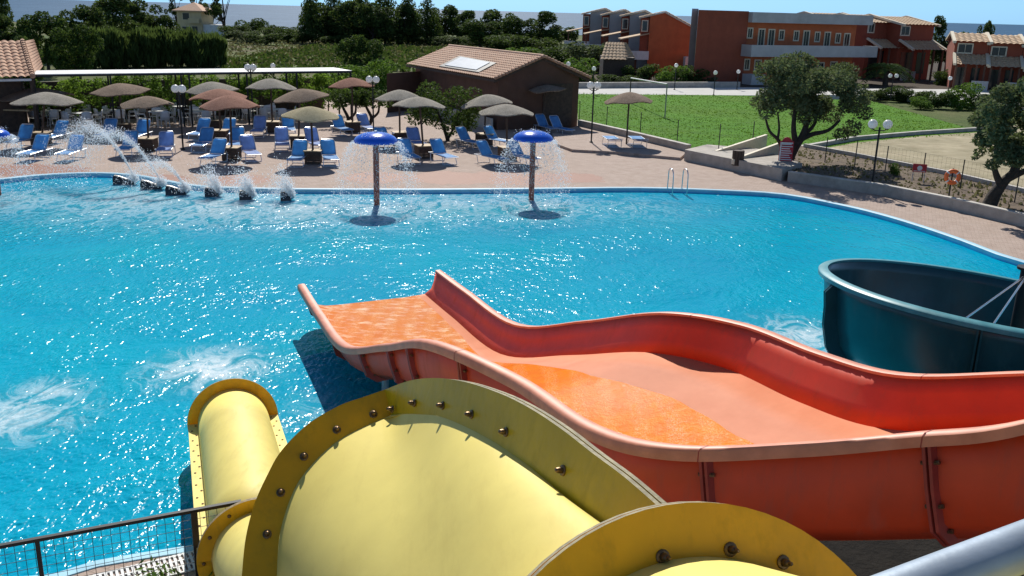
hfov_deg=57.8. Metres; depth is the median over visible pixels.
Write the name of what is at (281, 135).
sun lounger
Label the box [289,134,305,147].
table box
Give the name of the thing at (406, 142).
sun lounger
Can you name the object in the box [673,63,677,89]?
street lamp
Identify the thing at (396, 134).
table box
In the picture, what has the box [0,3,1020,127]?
ground
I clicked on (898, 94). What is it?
shrub
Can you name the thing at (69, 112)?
cafe chair
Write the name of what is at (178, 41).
reed clump
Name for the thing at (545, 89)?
straw parasol
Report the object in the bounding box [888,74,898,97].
street lamp
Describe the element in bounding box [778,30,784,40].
window
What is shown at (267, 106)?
cafe chair
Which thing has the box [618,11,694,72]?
terraced house
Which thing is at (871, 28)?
window
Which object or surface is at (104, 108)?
cafe chair
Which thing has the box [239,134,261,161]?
sun lounger
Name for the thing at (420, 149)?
table box
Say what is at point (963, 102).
shrub
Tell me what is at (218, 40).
reed clump
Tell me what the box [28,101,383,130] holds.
cafe floor
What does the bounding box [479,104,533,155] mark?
straw parasol
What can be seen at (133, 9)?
broadleaf tree
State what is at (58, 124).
sun lounger
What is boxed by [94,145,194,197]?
water jet
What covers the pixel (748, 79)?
service block
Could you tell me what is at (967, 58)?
tiled house
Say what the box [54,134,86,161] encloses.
sun lounger
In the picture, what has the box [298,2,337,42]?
broadleaf tree
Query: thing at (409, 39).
conifer tree
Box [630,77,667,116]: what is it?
football goal
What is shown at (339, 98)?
young tree
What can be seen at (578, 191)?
pool wall
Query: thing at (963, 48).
window
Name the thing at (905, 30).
window
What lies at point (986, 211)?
bed wall
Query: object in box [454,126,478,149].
sun lounger
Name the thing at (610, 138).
sun lounger
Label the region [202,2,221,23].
airy tree
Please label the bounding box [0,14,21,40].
broadleaf tree
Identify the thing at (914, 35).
tiled house
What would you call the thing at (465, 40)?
shrub
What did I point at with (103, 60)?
reed clump
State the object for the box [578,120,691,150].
lawn wall
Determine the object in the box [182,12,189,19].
window
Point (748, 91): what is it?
road
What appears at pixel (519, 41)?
shrub
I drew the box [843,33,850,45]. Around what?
door
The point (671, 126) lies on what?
wire fence
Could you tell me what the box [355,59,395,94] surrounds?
shrub
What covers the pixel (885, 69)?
palm tree
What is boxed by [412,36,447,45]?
shrub
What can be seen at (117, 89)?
straw parasol
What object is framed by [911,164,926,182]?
warning sign
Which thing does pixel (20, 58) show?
pool bar
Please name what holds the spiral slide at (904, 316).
on the pool floor
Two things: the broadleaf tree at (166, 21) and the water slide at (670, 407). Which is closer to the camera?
the water slide at (670, 407)
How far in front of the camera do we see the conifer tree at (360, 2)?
171.98 m
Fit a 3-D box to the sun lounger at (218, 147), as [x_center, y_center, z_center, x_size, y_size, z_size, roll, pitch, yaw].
[-11.636,-5.303,36.177,0.655,0.905,1.659,3,17,5]
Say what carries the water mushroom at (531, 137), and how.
on the pool floor
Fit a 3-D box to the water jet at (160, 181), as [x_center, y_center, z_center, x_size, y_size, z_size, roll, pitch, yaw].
[-13.837,-4.458,31.278,4.402,2.275,2.347,6,17,15]
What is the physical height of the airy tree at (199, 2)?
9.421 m
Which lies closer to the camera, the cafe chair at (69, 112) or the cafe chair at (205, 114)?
the cafe chair at (69, 112)
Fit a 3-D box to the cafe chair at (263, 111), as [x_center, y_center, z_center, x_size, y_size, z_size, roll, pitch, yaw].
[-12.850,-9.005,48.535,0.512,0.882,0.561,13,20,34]
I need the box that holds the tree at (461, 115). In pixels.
[404,79,482,140]
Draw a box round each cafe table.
[42,109,60,125]
[148,110,162,126]
[190,110,203,125]
[267,108,280,122]
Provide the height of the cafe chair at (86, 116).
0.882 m
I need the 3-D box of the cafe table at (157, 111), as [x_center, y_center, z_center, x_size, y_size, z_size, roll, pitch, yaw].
[-17.830,-8.489,46.607,0.900,0.760,0.900,2,17,0]
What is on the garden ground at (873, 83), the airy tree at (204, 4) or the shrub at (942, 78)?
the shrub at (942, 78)
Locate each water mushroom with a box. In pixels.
[0,129,9,194]
[354,131,397,204]
[513,129,552,200]
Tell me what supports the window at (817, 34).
in the hotel
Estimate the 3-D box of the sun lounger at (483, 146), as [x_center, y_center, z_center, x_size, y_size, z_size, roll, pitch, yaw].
[-0.814,-5.479,37.717,0.655,0.905,1.659,-12,21,-39]
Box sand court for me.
[829,125,1023,187]
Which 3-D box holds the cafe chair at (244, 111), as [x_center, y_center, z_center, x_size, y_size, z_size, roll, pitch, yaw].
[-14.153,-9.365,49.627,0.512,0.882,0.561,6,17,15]
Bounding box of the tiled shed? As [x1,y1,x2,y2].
[387,44,591,129]
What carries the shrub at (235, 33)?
on the ground at (953, 116)
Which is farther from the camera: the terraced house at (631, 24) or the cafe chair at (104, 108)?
the terraced house at (631, 24)
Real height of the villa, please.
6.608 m
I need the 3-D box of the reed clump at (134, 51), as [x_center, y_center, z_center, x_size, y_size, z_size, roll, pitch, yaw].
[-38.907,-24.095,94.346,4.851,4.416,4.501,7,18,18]
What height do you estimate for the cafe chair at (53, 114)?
0.882 m
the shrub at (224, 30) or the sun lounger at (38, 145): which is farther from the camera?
the shrub at (224, 30)
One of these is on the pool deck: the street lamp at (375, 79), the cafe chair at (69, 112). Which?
the street lamp at (375, 79)
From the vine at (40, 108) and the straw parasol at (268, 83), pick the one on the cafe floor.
the vine at (40, 108)
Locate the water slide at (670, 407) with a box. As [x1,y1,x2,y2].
[297,270,1023,546]
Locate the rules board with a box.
[778,137,793,160]
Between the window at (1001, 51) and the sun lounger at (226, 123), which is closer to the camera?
the sun lounger at (226, 123)
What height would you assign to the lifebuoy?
1.044 m
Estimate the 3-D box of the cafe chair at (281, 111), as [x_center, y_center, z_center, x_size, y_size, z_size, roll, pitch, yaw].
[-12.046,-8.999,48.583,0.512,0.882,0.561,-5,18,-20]
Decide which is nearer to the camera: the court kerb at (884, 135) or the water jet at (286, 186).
the water jet at (286, 186)
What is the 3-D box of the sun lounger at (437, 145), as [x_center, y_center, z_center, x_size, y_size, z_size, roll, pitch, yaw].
[-2.793,-5.554,37.794,0.656,0.905,1.659,-8,19,-30]
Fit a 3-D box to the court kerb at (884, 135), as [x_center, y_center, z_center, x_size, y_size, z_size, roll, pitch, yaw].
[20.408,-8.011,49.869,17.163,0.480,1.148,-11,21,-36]
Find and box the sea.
[7,0,1023,41]
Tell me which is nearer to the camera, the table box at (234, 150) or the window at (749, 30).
the table box at (234, 150)
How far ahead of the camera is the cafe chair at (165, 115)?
45.80 m
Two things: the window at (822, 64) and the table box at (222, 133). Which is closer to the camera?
the table box at (222, 133)
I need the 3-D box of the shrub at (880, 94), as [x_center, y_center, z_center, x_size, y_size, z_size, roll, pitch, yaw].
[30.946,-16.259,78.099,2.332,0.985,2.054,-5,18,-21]
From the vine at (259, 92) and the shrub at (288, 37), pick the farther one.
the shrub at (288, 37)
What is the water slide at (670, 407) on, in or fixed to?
on the pool floor
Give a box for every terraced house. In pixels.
[564,8,611,47]
[583,9,630,62]
[601,9,651,67]
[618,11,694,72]
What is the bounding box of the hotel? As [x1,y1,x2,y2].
[687,9,877,82]
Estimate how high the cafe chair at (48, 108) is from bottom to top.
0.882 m
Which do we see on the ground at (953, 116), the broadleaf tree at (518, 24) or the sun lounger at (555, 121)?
the broadleaf tree at (518, 24)
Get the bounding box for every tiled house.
[799,11,847,13]
[836,13,915,79]
[874,15,946,81]
[944,31,992,91]
[984,33,1023,90]
[1014,35,1023,79]
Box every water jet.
[28,114,141,182]
[51,125,172,187]
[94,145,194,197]
[181,150,232,193]
[216,152,257,196]
[252,156,296,198]
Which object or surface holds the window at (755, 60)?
in the hotel
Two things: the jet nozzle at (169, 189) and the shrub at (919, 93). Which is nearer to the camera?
the jet nozzle at (169, 189)
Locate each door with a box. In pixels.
[542,84,572,127]
[757,28,765,44]
[767,29,775,44]
[802,30,809,45]
[823,32,830,45]
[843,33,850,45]
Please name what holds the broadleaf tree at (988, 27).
on the garden ground at (873, 83)
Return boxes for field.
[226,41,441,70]
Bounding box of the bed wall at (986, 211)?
[787,171,1023,226]
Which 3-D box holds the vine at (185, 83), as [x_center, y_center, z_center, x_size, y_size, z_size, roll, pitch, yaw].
[-17.181,-10.246,49.178,2.497,2.676,2.004,2,17,0]
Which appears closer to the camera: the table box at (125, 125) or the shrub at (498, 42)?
the table box at (125, 125)
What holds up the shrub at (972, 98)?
on the ground at (953, 116)
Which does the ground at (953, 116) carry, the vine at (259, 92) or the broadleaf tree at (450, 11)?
the broadleaf tree at (450, 11)
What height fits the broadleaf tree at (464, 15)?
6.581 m
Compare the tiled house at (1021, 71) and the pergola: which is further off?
the tiled house at (1021, 71)
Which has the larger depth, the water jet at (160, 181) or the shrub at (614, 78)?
the shrub at (614, 78)
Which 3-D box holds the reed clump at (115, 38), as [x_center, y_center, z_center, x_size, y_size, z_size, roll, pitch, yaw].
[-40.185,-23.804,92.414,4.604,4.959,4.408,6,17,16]
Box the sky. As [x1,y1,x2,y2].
[144,0,1023,24]
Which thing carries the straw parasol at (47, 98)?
on the pool deck
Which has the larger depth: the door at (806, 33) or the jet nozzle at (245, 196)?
the door at (806, 33)
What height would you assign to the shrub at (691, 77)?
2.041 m
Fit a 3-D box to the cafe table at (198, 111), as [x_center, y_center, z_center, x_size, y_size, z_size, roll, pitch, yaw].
[-15.941,-8.657,47.335,0.900,0.760,0.900,2,17,0]
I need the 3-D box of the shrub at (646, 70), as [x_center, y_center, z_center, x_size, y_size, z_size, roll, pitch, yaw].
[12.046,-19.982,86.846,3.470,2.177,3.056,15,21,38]
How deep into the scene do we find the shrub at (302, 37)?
161.24 m
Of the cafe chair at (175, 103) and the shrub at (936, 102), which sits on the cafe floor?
the cafe chair at (175, 103)
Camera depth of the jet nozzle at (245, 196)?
30.36 m
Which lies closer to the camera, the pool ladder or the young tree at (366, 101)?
the pool ladder
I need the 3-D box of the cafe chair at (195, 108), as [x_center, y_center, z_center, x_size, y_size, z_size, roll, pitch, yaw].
[-16.331,-8.920,47.944,0.512,0.882,0.561,-9,20,-31]
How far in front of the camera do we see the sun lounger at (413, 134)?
41.69 m
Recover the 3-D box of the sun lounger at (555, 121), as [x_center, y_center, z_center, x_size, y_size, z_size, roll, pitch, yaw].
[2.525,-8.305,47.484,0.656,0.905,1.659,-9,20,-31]
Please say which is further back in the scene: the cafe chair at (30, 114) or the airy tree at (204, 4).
the airy tree at (204, 4)
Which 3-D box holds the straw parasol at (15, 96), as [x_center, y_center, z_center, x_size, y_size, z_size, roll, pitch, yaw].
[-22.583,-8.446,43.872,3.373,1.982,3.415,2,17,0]
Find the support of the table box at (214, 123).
on the pool deck
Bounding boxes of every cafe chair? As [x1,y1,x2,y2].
[27,111,41,124]
[40,106,51,122]
[46,109,58,127]
[60,111,77,128]
[65,109,81,125]
[78,105,90,111]
[80,112,91,128]
[92,109,102,127]
[93,108,106,125]
[102,106,111,122]
[112,109,124,121]
[128,109,138,121]
[134,109,145,125]
[149,107,160,124]
[157,111,170,128]
[160,106,172,121]
[166,108,176,125]
[168,102,177,118]
[177,109,191,126]
[190,106,201,124]
[197,110,209,118]
[241,109,251,120]
[259,105,270,118]
[260,108,269,119]
[276,108,286,119]
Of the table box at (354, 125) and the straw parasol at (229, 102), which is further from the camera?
the table box at (354, 125)
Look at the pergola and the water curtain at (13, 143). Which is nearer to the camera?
the water curtain at (13, 143)
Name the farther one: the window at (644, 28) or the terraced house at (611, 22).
the terraced house at (611, 22)
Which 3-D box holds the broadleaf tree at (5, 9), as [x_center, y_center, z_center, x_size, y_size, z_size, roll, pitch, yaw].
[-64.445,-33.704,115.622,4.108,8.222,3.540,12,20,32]
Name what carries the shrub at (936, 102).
on the ground at (953, 116)
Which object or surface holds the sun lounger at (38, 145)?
on the pool deck
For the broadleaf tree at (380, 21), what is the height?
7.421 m
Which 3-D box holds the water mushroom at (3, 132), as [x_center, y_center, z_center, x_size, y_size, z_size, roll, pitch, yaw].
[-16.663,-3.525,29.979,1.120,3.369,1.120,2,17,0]
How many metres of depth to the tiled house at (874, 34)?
100.69 m
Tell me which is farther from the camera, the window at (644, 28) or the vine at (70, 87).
the window at (644, 28)
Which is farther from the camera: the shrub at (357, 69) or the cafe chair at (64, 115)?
the shrub at (357, 69)
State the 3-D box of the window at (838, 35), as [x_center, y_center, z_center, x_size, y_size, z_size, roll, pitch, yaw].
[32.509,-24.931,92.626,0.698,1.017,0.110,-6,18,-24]
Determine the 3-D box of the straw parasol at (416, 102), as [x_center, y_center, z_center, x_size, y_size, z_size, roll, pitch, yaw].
[-3.872,-6.715,38.784,2.207,2.518,2.190,2,17,0]
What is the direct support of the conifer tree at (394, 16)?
on the field
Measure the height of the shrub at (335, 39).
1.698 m
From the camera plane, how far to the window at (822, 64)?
92.67 m
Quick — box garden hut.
[599,42,634,78]
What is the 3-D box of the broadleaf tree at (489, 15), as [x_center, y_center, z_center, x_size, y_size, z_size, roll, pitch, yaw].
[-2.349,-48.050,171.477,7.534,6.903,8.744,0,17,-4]
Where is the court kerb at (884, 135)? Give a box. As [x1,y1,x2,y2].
[801,127,982,145]
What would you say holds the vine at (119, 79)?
on the cafe floor
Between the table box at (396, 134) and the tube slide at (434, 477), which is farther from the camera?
the table box at (396, 134)
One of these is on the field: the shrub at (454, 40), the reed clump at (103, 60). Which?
the shrub at (454, 40)
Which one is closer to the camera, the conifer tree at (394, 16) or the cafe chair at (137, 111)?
the cafe chair at (137, 111)
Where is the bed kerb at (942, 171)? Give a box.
[803,144,1023,192]
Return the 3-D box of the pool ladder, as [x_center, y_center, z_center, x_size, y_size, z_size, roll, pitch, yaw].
[5.935,-3.468,33.364,0.663,1.679,0.600,2,17,0]
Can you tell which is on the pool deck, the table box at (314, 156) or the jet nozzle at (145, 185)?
the table box at (314, 156)
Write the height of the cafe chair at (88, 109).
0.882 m
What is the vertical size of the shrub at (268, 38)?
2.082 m
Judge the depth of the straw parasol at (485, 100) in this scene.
42.07 m
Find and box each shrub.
[134,555,181,575]
[217,25,251,38]
[229,30,262,42]
[234,18,269,34]
[243,33,286,44]
[258,25,289,35]
[273,27,298,42]
[290,32,318,43]
[318,35,351,43]
[323,64,366,92]
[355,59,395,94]
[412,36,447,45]
[442,35,467,45]
[459,37,490,46]
[483,34,525,49]
[503,34,561,53]
[503,47,540,52]
[537,44,584,63]
[561,41,605,73]
[563,57,599,81]
[591,79,622,81]
[596,74,640,81]
[621,63,659,81]
[653,65,690,81]
[672,65,710,81]
[696,76,717,81]
[872,88,893,100]
[884,85,913,101]
[889,163,899,175]
[903,90,937,100]
[909,96,932,108]
[923,92,954,107]
[932,69,948,85]
[943,82,985,110]
[969,94,990,107]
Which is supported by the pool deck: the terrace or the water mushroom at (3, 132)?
the terrace
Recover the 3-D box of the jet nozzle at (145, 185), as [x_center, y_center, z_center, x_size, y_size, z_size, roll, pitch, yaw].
[-12.277,-3.432,31.801,0.764,0.570,0.390,2,17,0]
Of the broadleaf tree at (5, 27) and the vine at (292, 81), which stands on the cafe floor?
the vine at (292, 81)
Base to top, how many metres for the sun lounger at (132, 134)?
0.905 m
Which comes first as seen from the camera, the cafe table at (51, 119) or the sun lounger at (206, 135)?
the sun lounger at (206, 135)
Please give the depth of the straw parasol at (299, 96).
39.78 m
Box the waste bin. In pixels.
[731,149,744,165]
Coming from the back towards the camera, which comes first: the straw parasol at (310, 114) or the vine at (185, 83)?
the vine at (185, 83)
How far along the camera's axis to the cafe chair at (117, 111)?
46.00 m
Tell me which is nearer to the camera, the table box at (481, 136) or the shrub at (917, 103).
the table box at (481, 136)
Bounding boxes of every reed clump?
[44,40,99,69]
[80,44,122,69]
[83,26,131,69]
[122,30,147,68]
[128,24,175,68]
[157,32,185,67]
[162,26,200,67]
[183,36,219,67]
[199,30,227,66]
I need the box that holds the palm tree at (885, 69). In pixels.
[860,63,915,84]
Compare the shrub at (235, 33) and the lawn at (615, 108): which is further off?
the shrub at (235, 33)
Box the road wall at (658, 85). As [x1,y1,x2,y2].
[579,82,739,87]
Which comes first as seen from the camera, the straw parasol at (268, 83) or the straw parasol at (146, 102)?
the straw parasol at (146, 102)
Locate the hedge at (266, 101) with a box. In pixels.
[25,77,323,121]
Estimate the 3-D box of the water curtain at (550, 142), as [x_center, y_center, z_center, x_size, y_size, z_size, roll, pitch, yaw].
[0.712,-4.146,31.252,2.969,2.430,3.078,2,17,0]
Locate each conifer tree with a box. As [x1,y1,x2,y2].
[296,0,327,43]
[323,0,344,36]
[347,0,376,40]
[364,0,407,43]
[391,0,425,44]
[416,0,445,43]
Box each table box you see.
[30,131,51,144]
[115,122,131,134]
[138,136,158,150]
[210,119,222,128]
[213,129,229,140]
[222,145,241,160]
[266,120,279,131]
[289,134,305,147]
[303,148,322,163]
[344,120,360,132]
[391,131,406,137]
[413,144,432,157]
[475,132,493,144]
[497,145,516,159]
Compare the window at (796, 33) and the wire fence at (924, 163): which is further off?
the window at (796, 33)
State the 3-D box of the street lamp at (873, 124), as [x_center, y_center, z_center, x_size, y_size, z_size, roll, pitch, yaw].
[13.287,-4.843,33.872,0.880,2.592,0.340,2,17,0]
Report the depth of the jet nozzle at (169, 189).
30.82 m
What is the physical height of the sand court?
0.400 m
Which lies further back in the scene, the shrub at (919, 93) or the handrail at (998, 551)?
the shrub at (919, 93)
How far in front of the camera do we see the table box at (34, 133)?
39.58 m
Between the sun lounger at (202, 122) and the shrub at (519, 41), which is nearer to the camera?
the sun lounger at (202, 122)
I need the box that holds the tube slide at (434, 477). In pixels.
[187,378,855,575]
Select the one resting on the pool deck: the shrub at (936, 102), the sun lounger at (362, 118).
the sun lounger at (362, 118)
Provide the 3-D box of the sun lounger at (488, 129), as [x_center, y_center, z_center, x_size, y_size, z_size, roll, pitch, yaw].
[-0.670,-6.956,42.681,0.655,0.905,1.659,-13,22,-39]
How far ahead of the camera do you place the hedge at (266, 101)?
50.11 m
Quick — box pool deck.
[0,103,1023,575]
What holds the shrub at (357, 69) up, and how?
on the ground at (953, 116)
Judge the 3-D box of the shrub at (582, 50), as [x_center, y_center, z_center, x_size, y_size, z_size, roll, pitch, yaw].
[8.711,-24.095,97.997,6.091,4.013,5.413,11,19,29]
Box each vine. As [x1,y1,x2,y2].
[0,76,47,111]
[37,76,87,121]
[79,76,131,117]
[124,75,172,120]
[162,75,202,119]
[200,74,246,117]
[236,74,285,114]
[269,73,317,108]
[306,73,346,110]
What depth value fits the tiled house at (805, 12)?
107.36 m
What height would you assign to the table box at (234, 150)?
0.515 m
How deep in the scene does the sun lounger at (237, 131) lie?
40.18 m
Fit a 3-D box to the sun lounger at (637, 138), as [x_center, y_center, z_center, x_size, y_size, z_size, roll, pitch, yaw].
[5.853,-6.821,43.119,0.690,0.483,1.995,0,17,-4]
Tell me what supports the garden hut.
on the garden ground at (873, 83)
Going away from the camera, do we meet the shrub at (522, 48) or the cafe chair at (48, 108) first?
the cafe chair at (48, 108)
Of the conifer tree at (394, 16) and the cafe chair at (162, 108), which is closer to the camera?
the cafe chair at (162, 108)
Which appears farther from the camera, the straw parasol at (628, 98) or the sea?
the sea
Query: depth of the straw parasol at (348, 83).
45.26 m
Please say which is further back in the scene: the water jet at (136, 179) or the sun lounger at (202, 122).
the sun lounger at (202, 122)
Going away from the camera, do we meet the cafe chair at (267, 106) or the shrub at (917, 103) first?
the cafe chair at (267, 106)
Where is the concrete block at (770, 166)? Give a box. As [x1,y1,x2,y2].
[684,144,801,180]
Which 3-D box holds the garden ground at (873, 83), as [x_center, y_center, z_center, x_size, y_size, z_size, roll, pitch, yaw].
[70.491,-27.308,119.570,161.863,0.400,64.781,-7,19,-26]
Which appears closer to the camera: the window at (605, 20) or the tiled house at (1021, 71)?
the tiled house at (1021, 71)
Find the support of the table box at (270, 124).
on the pool deck
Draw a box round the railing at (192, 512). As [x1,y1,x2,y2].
[0,499,240,575]
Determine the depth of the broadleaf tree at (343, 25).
165.09 m
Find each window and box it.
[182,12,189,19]
[584,16,588,25]
[602,17,607,27]
[622,18,627,28]
[641,20,647,31]
[744,59,750,69]
[746,27,753,38]
[753,59,761,70]
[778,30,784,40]
[793,30,799,40]
[814,31,820,41]
[817,62,824,68]
[834,33,840,43]
[867,23,874,32]
[900,26,910,35]
[957,43,973,53]
[990,46,1007,56]
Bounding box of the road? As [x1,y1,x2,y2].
[578,87,1023,111]
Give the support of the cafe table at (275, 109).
on the cafe floor
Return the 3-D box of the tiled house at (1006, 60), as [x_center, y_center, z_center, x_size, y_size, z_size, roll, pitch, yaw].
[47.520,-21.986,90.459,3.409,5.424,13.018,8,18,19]
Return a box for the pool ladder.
[667,168,688,194]
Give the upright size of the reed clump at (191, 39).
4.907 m
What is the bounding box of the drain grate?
[89,550,194,575]
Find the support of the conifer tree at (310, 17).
on the field
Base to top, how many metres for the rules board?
0.967 m
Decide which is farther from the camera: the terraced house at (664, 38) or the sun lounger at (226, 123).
the terraced house at (664, 38)
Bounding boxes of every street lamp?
[171,85,185,149]
[244,64,256,126]
[366,76,379,131]
[587,82,600,142]
[592,67,595,93]
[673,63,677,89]
[713,70,717,94]
[868,119,892,181]
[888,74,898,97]
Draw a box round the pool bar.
[0,39,42,131]
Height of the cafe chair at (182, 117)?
0.882 m
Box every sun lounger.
[3,124,33,149]
[15,134,52,161]
[50,120,70,144]
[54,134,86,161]
[94,118,119,141]
[114,130,139,156]
[136,119,152,142]
[155,131,175,157]
[186,118,210,140]
[189,127,213,152]
[197,138,227,165]
[222,118,235,140]
[227,126,244,151]
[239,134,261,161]
[250,115,266,137]
[274,127,290,151]
[281,117,295,133]
[286,139,308,167]
[304,127,319,147]
[320,139,339,166]
[331,114,353,135]
[356,113,377,132]
[374,126,397,150]
[396,138,421,164]
[406,126,427,150]
[428,138,458,164]
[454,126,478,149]
[474,139,509,166]
[483,125,505,144]
[505,140,541,166]
[535,114,557,134]
[547,115,574,133]
[602,136,622,147]
[628,136,648,147]
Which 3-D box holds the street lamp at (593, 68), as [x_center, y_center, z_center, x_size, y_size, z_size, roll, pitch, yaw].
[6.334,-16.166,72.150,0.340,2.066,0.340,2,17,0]
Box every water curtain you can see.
[0,127,43,200]
[331,130,425,214]
[489,128,572,206]
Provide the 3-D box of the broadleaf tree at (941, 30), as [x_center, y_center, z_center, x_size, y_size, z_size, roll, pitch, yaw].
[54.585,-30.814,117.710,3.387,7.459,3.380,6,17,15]
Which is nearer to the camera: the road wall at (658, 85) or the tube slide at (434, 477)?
the tube slide at (434, 477)
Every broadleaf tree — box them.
[0,0,14,24]
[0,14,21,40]
[4,35,44,87]
[16,11,70,69]
[49,4,110,36]
[49,24,103,80]
[81,0,142,32]
[119,0,163,29]
[158,15,180,32]
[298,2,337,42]
[325,0,371,37]
[334,34,385,74]
[352,2,395,42]
[392,4,421,44]
[431,4,459,35]
[450,10,476,36]
[458,19,503,47]
[480,9,515,39]
[499,16,538,38]
[531,11,578,42]
[929,15,947,70]
[976,20,995,34]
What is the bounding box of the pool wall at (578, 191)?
[0,176,1017,264]
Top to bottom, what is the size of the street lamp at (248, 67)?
3.126 m
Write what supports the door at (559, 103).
in the tiled shed
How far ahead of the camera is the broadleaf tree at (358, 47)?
74.95 m
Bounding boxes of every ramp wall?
[714,134,767,150]
[731,143,778,163]
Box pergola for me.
[33,68,351,130]
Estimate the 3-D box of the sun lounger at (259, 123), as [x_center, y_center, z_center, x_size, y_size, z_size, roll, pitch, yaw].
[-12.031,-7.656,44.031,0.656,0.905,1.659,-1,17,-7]
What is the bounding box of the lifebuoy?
[944,168,960,195]
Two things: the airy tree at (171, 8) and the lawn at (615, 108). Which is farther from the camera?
the airy tree at (171, 8)
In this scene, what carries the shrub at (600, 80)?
on the garden ground at (873, 83)
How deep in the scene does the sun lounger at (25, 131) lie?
39.29 m
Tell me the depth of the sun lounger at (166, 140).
38.19 m
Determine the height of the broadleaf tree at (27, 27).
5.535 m
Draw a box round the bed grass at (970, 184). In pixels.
[788,147,1023,211]
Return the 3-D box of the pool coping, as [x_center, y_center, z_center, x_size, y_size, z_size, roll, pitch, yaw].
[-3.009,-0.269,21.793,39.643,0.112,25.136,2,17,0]
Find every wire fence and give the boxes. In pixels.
[579,101,754,148]
[824,137,1023,202]
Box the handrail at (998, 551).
[871,519,1023,575]
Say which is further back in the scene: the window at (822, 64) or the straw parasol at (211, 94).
the window at (822, 64)
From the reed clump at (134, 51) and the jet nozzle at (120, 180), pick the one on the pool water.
the jet nozzle at (120, 180)
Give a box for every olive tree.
[748,50,877,159]
[967,76,1023,206]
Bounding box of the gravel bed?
[819,539,1023,575]
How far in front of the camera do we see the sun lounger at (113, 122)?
41.99 m
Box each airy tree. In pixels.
[163,0,181,27]
[189,0,203,4]
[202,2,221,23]
[205,0,229,26]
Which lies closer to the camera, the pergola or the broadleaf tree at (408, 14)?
the pergola
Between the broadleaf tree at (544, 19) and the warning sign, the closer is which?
the warning sign
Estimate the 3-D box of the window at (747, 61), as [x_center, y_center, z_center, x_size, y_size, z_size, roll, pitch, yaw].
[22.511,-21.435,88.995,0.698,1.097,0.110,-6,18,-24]
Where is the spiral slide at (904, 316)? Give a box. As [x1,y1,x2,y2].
[818,258,1023,373]
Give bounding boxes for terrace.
[552,126,684,159]
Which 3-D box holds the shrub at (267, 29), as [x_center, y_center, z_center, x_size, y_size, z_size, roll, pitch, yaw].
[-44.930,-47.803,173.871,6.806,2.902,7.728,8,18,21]
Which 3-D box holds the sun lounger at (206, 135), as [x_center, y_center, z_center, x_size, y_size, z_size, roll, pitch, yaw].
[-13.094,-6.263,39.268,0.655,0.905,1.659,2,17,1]
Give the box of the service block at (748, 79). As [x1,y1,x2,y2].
[742,74,764,84]
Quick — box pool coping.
[0,172,1023,575]
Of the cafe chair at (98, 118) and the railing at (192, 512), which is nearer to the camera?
the railing at (192, 512)
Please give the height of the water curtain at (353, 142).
2.415 m
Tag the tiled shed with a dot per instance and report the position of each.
(514, 77)
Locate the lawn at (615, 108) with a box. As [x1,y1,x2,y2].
[578,94,977,147]
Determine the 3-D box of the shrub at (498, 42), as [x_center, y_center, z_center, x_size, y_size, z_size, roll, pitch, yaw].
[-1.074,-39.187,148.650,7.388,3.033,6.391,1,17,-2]
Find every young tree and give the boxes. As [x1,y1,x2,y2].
[321,88,369,120]
[346,89,393,124]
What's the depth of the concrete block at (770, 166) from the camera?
37.81 m
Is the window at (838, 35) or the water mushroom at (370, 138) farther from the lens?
the window at (838, 35)
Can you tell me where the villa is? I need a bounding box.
[172,2,227,34]
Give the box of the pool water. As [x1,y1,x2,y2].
[0,177,1020,575]
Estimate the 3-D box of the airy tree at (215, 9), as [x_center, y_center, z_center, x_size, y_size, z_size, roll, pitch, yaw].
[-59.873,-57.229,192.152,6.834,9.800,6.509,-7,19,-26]
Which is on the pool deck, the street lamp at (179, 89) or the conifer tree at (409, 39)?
the street lamp at (179, 89)
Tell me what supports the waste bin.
on the pool deck
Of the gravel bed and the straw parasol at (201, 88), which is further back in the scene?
the straw parasol at (201, 88)
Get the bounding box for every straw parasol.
[0,88,74,101]
[10,92,83,131]
[89,83,150,122]
[120,96,173,137]
[185,82,238,119]
[189,89,246,131]
[199,95,260,146]
[245,78,296,130]
[274,89,328,134]
[281,106,338,149]
[328,78,374,130]
[374,90,418,137]
[392,97,444,151]
[461,94,511,132]
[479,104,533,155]
[529,85,565,129]
[604,92,652,143]
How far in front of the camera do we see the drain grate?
10.26 m
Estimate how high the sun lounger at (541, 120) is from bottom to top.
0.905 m
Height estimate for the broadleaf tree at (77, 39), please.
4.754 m
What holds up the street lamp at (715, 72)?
on the lawn at (615, 108)
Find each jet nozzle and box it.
[112,175,137,184]
[140,179,164,189]
[165,185,188,194]
[204,187,222,196]
[239,190,254,199]
[280,190,294,200]
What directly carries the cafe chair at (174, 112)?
on the cafe floor
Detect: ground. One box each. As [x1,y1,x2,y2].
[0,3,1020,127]
[579,61,951,88]
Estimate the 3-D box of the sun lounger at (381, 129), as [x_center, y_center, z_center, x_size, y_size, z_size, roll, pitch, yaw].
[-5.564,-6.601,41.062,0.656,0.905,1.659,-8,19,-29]
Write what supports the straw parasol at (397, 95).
on the pool deck
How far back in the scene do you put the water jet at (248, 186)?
30.33 m
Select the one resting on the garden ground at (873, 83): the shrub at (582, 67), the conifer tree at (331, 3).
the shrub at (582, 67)

